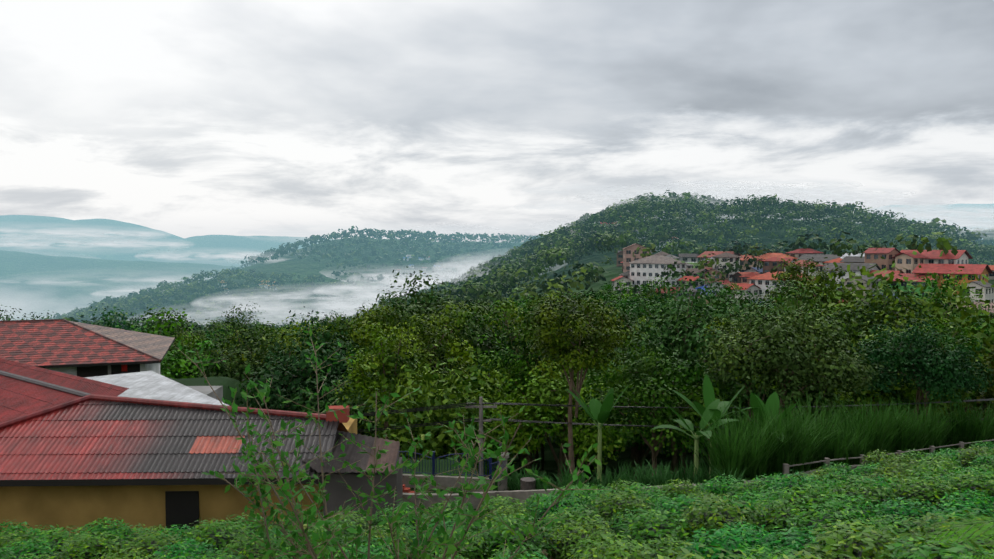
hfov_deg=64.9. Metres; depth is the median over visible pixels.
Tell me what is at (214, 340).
tree
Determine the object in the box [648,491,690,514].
tea bush
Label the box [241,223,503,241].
cloud
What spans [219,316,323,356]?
tree
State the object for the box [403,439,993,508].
terrace edging wall
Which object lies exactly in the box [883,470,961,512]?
tea bush
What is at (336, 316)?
tree
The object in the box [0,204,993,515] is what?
terrain ground
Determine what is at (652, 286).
tree
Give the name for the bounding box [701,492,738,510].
tea bush
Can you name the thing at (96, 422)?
house
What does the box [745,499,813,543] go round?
tea bush
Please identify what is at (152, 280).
cloud
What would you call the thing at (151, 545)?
tea bush
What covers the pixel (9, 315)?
tree
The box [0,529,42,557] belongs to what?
tea bush
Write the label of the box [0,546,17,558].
tea bush
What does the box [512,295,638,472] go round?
tree
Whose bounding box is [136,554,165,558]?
tea bush
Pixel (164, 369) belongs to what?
tree
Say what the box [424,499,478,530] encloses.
tea bush
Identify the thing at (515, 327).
tree
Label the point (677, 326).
tree
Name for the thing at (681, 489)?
tea bush
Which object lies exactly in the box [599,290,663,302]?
tree
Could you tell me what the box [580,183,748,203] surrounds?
cloud
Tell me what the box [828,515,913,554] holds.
tea bush
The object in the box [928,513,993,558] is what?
bush
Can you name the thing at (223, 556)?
tea bush
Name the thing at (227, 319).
tree
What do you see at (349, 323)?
tree
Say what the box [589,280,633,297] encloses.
tree
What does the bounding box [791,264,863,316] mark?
tall tree
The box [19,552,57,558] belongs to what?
tea bush
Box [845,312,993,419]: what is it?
tree
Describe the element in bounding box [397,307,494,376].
tree
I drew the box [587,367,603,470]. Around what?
tree
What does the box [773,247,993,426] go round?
tree
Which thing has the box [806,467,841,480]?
tea bush
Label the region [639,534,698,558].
tea bush
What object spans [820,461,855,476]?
tea bush
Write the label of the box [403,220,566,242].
cloud
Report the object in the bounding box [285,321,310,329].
tree
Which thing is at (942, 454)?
tea bush
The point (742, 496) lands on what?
tea bush
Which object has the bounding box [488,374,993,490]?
plants
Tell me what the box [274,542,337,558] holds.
tea bush
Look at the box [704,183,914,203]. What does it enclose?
cloud
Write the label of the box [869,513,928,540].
tea bush
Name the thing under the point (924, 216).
cloud
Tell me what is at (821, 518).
tea bush
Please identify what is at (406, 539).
tea bush
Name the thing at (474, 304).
tree
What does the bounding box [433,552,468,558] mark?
tea bush
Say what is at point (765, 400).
tree
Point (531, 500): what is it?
tea bush
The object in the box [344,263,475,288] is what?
cloud
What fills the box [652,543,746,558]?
tea bush
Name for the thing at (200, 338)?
tree
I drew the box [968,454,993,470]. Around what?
tea bush
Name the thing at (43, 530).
tea bush
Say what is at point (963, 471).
tea bush
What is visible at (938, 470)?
tea bush
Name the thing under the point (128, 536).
tea bush
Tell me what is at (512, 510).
tea bush
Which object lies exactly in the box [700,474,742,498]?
tea bush
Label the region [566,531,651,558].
tea bush
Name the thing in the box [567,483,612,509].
tea bush
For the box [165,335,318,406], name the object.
tree
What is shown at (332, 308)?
cloud
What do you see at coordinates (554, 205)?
cloud
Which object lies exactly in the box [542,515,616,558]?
tea bush
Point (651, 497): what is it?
tea bush
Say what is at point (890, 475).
tea bush
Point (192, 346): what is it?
tree
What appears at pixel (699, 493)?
tea bush
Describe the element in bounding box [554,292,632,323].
tree
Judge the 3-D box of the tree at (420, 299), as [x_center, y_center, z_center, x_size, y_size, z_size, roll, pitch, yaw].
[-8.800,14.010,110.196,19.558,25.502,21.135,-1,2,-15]
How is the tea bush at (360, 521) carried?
on the terrace soil
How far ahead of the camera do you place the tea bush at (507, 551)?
14.06 m
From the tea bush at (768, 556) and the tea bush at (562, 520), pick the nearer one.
the tea bush at (768, 556)
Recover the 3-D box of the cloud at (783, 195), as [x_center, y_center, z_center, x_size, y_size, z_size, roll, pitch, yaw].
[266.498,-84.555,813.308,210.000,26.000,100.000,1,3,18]
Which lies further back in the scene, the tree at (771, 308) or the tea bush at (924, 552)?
the tree at (771, 308)
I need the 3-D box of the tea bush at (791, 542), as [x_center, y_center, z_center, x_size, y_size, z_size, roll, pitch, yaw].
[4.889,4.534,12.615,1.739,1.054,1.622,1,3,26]
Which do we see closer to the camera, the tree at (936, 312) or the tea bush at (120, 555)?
the tea bush at (120, 555)
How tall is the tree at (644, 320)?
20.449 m
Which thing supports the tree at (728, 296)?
on the terrain ground
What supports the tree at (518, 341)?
on the terrain ground
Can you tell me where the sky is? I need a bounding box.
[0,0,993,242]
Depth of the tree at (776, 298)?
80.44 m
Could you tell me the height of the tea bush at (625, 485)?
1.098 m
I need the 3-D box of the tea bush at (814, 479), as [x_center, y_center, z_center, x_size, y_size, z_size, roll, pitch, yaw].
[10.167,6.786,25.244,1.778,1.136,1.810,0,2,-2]
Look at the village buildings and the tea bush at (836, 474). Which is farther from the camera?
the village buildings
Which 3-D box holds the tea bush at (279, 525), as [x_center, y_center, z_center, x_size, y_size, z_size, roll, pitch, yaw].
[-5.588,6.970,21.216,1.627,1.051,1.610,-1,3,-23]
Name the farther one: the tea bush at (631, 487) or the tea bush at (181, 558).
the tea bush at (631, 487)
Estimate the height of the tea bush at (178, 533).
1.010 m
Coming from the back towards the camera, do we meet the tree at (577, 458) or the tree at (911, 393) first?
the tree at (577, 458)
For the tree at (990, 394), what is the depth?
56.59 m
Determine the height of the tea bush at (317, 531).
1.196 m
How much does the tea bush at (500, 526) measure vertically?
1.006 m
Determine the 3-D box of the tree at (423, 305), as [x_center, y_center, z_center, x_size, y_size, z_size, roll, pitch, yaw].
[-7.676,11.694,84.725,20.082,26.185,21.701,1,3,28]
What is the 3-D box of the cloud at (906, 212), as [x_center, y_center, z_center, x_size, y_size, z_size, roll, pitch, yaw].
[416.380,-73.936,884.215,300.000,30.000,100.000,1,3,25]
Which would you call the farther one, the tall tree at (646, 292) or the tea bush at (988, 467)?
the tall tree at (646, 292)
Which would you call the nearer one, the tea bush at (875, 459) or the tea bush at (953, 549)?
the tea bush at (953, 549)
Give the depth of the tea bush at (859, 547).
10.38 m
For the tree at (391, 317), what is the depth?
69.30 m
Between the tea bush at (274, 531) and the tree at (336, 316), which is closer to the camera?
the tea bush at (274, 531)
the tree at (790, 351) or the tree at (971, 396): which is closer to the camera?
the tree at (790, 351)
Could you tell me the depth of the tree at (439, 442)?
46.52 m
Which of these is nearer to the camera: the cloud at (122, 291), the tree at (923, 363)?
the tree at (923, 363)
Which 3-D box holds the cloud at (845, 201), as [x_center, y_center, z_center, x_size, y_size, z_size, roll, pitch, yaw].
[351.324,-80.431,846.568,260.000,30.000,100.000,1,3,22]
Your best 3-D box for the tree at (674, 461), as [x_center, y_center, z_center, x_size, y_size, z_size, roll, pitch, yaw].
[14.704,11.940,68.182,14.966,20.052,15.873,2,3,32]
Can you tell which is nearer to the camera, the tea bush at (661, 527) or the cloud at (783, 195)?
the tea bush at (661, 527)
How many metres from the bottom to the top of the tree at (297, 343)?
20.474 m
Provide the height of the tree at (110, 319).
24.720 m
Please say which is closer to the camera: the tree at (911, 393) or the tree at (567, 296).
the tree at (911, 393)
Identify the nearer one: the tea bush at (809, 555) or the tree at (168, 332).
the tea bush at (809, 555)
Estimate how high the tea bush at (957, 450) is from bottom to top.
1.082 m
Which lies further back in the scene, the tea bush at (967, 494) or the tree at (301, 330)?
the tree at (301, 330)
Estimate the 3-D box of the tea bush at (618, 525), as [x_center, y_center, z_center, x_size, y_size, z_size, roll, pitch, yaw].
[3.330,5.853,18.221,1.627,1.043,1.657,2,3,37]
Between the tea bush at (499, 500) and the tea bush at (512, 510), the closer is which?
the tea bush at (512, 510)
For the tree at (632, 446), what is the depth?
98.81 m
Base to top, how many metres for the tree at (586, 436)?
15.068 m
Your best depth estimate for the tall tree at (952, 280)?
86.02 m
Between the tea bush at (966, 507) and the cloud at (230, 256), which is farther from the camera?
the cloud at (230, 256)
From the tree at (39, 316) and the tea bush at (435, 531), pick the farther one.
the tree at (39, 316)
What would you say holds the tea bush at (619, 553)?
on the terrace soil
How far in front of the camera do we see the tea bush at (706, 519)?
16.24 m
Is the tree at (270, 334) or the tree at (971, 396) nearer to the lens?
the tree at (971, 396)
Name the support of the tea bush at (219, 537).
on the terrace soil
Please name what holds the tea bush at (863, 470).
on the terrace soil
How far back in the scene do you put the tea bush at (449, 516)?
19.92 m
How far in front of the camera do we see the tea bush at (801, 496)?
18.80 m
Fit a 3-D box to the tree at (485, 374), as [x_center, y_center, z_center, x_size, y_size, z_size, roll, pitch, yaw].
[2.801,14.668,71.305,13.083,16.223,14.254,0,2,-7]
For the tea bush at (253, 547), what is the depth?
17.17 m
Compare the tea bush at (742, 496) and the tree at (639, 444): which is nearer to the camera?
the tea bush at (742, 496)
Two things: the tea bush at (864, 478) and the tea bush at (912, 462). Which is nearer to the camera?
the tea bush at (864, 478)
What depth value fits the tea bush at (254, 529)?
21.13 m
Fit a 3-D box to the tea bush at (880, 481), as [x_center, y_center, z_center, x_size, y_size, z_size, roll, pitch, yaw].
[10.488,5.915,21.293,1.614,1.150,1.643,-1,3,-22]
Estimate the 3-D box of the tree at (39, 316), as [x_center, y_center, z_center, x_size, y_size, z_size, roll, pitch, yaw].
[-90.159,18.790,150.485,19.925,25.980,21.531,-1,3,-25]
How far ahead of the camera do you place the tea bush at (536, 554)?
12.21 m
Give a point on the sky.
(184, 119)
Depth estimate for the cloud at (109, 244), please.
3910.65 m
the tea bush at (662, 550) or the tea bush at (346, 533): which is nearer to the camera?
the tea bush at (662, 550)
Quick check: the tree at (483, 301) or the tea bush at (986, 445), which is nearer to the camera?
the tea bush at (986, 445)
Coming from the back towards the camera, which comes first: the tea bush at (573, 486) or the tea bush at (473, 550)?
the tea bush at (573, 486)
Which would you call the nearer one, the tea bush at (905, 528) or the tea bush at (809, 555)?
the tea bush at (809, 555)
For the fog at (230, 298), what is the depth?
952.78 m
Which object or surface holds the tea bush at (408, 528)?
on the terrace soil
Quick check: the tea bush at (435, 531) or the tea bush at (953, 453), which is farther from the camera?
the tea bush at (953, 453)
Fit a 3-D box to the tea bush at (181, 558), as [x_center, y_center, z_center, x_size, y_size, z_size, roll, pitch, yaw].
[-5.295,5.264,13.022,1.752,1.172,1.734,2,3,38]
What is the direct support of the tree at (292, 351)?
on the terrain ground
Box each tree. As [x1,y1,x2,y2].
[0,306,27,320]
[0,309,25,319]
[24,310,59,319]
[84,303,186,347]
[116,307,231,378]
[129,310,203,332]
[132,304,205,344]
[146,311,231,344]
[164,334,221,376]
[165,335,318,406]
[166,313,304,409]
[171,331,219,356]
[184,324,232,354]
[185,329,219,352]
[191,301,271,335]
[191,324,237,355]
[218,321,298,365]
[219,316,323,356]
[224,326,300,348]
[228,310,408,437]
[251,322,300,341]
[277,325,333,390]
[281,321,349,399]
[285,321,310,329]
[292,320,321,330]
[302,359,428,437]
[304,308,384,386]
[304,314,419,433]
[307,310,350,332]
[335,320,440,438]
[344,335,523,468]
[348,301,477,374]
[349,266,516,387]
[372,392,495,476]
[378,291,437,313]
[378,312,470,402]
[393,289,446,314]
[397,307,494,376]
[427,296,513,354]
[433,329,525,470]
[434,379,548,477]
[451,298,493,309]
[456,298,525,354]
[463,299,527,313]
[467,357,590,469]
[468,286,537,472]
[478,302,584,474]
[483,352,643,484]
[489,294,548,459]
[502,318,606,470]
[506,292,564,469]
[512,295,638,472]
[513,301,554,473]
[520,296,633,477]
[539,427,543,477]
[541,291,560,300]
[544,292,605,304]
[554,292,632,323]
[574,329,738,481]
[576,383,586,482]
[582,301,747,480]
[583,288,620,302]
[584,283,695,466]
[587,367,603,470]
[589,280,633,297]
[591,401,704,478]
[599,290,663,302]
[601,281,671,450]
[607,268,820,459]
[610,298,666,462]
[617,296,685,478]
[622,276,686,443]
[630,308,707,473]
[687,283,758,444]
[693,278,889,432]
[693,313,825,426]
[699,278,774,313]
[699,284,747,307]
[717,378,857,430]
[720,310,814,394]
[732,277,816,315]
[757,255,839,307]
[758,301,790,317]
[759,280,860,424]
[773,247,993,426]
[781,310,833,419]
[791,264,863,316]
[791,292,980,422]
[794,275,978,412]
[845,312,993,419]
[888,317,971,415]
[902,270,993,328]
[914,293,993,417]
[943,314,993,411]
[956,333,993,424]
[971,301,993,402]
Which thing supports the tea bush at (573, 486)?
on the terrace soil
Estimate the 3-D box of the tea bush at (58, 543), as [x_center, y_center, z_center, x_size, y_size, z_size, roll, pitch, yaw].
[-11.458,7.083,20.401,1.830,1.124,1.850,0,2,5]
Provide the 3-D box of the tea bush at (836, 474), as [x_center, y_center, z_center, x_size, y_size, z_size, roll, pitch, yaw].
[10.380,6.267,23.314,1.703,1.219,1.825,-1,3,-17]
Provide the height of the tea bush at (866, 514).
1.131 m
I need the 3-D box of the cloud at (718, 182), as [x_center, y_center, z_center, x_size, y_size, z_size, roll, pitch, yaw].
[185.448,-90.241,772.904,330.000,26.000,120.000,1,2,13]
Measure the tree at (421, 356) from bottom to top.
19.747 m
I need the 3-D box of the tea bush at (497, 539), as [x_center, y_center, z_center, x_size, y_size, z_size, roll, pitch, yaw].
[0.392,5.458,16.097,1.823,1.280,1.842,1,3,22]
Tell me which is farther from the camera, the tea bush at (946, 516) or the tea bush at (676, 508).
the tea bush at (676, 508)
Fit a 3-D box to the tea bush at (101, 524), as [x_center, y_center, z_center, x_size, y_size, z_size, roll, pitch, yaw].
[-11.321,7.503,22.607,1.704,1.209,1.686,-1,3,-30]
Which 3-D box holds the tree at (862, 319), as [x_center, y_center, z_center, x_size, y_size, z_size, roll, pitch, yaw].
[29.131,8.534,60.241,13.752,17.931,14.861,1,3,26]
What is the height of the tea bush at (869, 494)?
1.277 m
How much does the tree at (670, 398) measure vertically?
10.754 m
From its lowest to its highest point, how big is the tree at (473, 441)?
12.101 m
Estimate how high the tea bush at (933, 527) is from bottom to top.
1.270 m
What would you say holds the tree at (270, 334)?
on the terrain ground
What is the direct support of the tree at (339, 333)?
on the terrain ground
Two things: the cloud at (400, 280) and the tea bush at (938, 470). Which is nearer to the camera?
the tea bush at (938, 470)
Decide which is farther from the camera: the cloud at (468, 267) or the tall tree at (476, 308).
the cloud at (468, 267)
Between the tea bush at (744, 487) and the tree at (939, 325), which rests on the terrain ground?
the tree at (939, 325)
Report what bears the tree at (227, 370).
on the terrain ground
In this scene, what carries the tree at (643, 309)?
on the terrain ground
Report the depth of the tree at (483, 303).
138.01 m
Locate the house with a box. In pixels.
[0,319,402,538]
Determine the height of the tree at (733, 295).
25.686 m
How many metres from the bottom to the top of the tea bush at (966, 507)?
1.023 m
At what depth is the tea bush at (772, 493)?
20.71 m
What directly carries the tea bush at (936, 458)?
on the terrace soil
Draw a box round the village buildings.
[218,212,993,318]
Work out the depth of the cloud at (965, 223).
847.90 m
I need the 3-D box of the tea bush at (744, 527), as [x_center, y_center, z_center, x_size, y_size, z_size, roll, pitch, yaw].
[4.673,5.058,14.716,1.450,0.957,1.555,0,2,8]
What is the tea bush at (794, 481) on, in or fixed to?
on the terrace soil
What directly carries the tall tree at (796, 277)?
on the terrain ground
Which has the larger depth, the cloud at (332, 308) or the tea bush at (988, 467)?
the cloud at (332, 308)
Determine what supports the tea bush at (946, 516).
on the terrace soil
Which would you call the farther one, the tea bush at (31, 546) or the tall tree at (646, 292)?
the tall tree at (646, 292)
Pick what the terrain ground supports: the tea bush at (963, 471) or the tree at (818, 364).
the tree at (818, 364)
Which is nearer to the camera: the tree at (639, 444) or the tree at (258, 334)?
the tree at (639, 444)
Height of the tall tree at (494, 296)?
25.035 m
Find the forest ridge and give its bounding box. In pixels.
[41,226,993,318]
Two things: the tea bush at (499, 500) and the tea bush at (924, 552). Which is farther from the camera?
the tea bush at (499, 500)
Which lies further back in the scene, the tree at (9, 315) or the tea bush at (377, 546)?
the tree at (9, 315)
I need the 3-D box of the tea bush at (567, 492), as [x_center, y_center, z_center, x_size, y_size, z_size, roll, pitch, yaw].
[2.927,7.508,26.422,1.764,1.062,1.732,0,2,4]
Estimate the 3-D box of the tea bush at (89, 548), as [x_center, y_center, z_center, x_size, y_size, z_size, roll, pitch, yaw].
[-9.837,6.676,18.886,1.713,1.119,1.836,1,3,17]
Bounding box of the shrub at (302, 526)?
[173,324,611,558]
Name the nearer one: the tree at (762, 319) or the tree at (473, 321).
the tree at (762, 319)
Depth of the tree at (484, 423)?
65.46 m
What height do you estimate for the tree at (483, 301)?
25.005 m
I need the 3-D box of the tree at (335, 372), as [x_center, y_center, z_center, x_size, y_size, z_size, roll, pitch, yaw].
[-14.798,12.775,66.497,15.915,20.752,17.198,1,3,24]
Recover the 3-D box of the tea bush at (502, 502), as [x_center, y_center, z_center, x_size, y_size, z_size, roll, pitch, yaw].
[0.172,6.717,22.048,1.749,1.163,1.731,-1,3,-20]
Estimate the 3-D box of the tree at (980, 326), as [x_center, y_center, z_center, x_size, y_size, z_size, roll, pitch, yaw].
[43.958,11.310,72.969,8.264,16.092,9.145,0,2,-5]
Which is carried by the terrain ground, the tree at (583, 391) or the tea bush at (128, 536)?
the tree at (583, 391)
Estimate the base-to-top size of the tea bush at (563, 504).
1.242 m
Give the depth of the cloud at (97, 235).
3922.64 m
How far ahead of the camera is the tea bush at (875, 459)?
32.20 m
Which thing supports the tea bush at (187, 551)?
on the terrace soil
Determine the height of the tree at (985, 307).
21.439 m
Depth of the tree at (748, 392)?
53.51 m
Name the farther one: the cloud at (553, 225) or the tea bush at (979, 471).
the cloud at (553, 225)
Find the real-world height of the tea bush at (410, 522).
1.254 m
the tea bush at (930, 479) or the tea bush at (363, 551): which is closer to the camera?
the tea bush at (363, 551)
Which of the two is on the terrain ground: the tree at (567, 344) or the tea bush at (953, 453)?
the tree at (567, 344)
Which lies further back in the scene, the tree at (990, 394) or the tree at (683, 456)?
the tree at (683, 456)
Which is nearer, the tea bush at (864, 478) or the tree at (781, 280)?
the tea bush at (864, 478)
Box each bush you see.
[0,519,37,542]
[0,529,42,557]
[0,537,58,558]
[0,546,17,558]
[14,525,65,542]
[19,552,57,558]
[28,525,93,556]
[53,531,122,558]
[76,516,133,541]
[94,523,157,553]
[99,547,147,558]
[113,529,182,558]
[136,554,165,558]
[138,524,173,538]
[152,537,221,558]
[155,524,200,549]
[164,556,203,558]
[173,515,249,558]
[196,549,241,558]
[216,512,272,544]
[220,530,280,558]
[250,528,292,552]
[265,519,311,534]
[273,519,348,557]
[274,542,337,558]
[283,513,323,529]
[312,517,366,552]
[317,508,377,537]
[318,542,392,558]
[345,535,406,558]
[354,523,412,558]
[371,501,426,535]
[382,523,420,546]
[410,519,464,549]
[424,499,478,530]
[426,525,493,558]
[430,511,480,542]
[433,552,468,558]
[474,511,557,558]
[475,494,532,530]
[477,514,543,552]
[478,496,512,518]
[481,503,534,531]
[486,542,546,558]
[498,551,546,558]
[524,492,556,521]
[530,490,587,536]
[541,509,585,537]
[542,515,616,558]
[543,503,610,555]
[556,484,581,497]
[561,484,599,508]
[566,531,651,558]
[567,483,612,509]
[579,536,655,558]
[582,486,628,522]
[589,485,654,532]
[605,479,644,496]
[608,507,659,545]
[619,506,698,550]
[624,483,662,500]
[632,491,671,512]
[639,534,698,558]
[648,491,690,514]
[652,484,674,495]
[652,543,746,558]
[654,492,726,527]
[661,478,703,499]
[675,526,773,558]
[677,493,760,548]
[685,491,719,503]
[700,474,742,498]
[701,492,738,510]
[709,521,774,554]
[718,489,778,523]
[727,478,777,500]
[728,545,816,558]
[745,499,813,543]
[751,486,797,508]
[752,473,791,492]
[753,524,834,558]
[771,470,823,493]
[776,480,841,517]
[778,547,864,558]
[785,498,881,544]
[791,471,825,484]
[794,521,913,558]
[803,475,852,498]
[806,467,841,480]
[816,467,868,488]
[817,493,891,526]
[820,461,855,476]
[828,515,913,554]
[829,477,900,512]
[845,472,876,485]
[849,464,884,477]
[853,474,899,503]
[860,449,899,466]
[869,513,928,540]
[870,460,920,483]
[875,496,938,532]
[876,472,910,485]
[876,533,993,558]
[880,454,920,468]
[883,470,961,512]
[888,508,993,558]
[899,449,927,465]
[903,463,955,482]
[904,473,951,488]
[914,458,961,475]
[915,455,961,470]
[915,510,993,539]
[920,452,960,468]
[922,499,993,529]
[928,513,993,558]
[929,547,982,558]
[930,449,963,468]
[938,447,963,455]
[938,488,993,518]
[940,466,993,485]
[940,469,993,510]
[955,444,993,469]
[960,466,993,479]
[965,463,993,474]
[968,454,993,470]
[969,441,993,454]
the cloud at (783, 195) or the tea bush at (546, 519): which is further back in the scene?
the cloud at (783, 195)
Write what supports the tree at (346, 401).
on the terrain ground
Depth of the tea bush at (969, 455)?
30.36 m
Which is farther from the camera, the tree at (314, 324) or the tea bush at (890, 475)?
the tree at (314, 324)
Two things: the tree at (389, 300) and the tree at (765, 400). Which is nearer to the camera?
the tree at (765, 400)
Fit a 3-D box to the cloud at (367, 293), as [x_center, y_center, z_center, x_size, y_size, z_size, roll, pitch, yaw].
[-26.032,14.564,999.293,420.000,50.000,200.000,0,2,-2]
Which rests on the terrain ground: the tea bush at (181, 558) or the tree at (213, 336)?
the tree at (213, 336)
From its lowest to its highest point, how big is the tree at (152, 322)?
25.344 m
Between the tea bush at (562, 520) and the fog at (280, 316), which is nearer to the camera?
the tea bush at (562, 520)
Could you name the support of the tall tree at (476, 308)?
on the terrain ground
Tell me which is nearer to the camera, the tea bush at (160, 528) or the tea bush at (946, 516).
the tea bush at (946, 516)
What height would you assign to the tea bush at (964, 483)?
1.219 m
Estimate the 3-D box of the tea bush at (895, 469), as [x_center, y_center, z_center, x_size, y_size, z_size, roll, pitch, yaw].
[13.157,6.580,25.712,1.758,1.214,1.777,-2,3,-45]
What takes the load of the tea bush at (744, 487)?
on the terrace soil
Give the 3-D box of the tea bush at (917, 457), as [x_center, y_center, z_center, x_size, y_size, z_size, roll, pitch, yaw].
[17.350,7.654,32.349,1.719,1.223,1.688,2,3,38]
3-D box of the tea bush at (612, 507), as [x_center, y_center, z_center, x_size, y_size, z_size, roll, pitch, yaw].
[3.341,6.179,20.636,2.030,1.353,1.993,1,3,22]
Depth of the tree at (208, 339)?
98.63 m
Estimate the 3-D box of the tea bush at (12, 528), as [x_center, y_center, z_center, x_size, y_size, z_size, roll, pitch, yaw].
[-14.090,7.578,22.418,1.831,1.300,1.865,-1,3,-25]
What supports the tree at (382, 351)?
on the terrain ground
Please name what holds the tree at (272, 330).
on the terrain ground
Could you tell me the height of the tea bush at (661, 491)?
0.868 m
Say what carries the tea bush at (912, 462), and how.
on the terrace soil
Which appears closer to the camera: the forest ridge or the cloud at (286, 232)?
the forest ridge
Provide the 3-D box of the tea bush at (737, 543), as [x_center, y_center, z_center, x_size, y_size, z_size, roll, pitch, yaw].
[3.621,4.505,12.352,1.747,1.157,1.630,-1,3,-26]
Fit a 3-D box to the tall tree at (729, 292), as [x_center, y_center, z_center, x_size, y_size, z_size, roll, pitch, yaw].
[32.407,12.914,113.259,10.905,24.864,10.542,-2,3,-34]
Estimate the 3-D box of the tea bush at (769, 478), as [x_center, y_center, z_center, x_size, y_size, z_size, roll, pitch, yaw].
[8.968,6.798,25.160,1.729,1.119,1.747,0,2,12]
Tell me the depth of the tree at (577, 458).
91.37 m
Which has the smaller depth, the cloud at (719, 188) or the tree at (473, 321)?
the tree at (473, 321)
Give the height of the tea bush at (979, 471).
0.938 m
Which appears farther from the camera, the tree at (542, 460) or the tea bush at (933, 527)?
the tree at (542, 460)
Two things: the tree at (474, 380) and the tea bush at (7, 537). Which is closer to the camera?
the tea bush at (7, 537)
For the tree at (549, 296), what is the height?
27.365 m
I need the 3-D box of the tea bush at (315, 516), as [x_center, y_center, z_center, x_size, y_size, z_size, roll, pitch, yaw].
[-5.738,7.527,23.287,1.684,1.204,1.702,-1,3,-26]
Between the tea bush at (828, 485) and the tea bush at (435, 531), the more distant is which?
the tea bush at (828, 485)
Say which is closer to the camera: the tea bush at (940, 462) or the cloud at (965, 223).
the tea bush at (940, 462)
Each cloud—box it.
[0,221,170,245]
[0,233,191,255]
[41,268,229,289]
[93,280,182,296]
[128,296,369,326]
[136,248,268,263]
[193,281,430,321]
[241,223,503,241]
[312,271,461,303]
[315,293,399,319]
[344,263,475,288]
[348,260,488,290]
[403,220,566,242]
[432,248,508,279]
[529,195,727,216]
[532,215,656,231]
[539,180,860,201]
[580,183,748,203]
[599,181,802,200]
[659,185,861,203]
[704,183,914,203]
[721,191,953,218]
[791,200,993,222]
[807,204,993,231]
[826,211,993,240]
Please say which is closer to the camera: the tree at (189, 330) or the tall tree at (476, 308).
the tall tree at (476, 308)
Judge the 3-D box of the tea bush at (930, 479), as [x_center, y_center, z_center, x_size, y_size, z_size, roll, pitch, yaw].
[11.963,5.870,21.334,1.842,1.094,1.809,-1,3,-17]
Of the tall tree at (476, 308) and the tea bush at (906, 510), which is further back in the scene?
the tall tree at (476, 308)
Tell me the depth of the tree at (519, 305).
113.00 m
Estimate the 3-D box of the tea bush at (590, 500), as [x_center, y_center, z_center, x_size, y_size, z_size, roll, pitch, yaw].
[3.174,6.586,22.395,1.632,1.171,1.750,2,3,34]
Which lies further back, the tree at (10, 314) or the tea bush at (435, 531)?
the tree at (10, 314)
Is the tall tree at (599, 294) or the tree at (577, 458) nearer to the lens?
the tree at (577, 458)

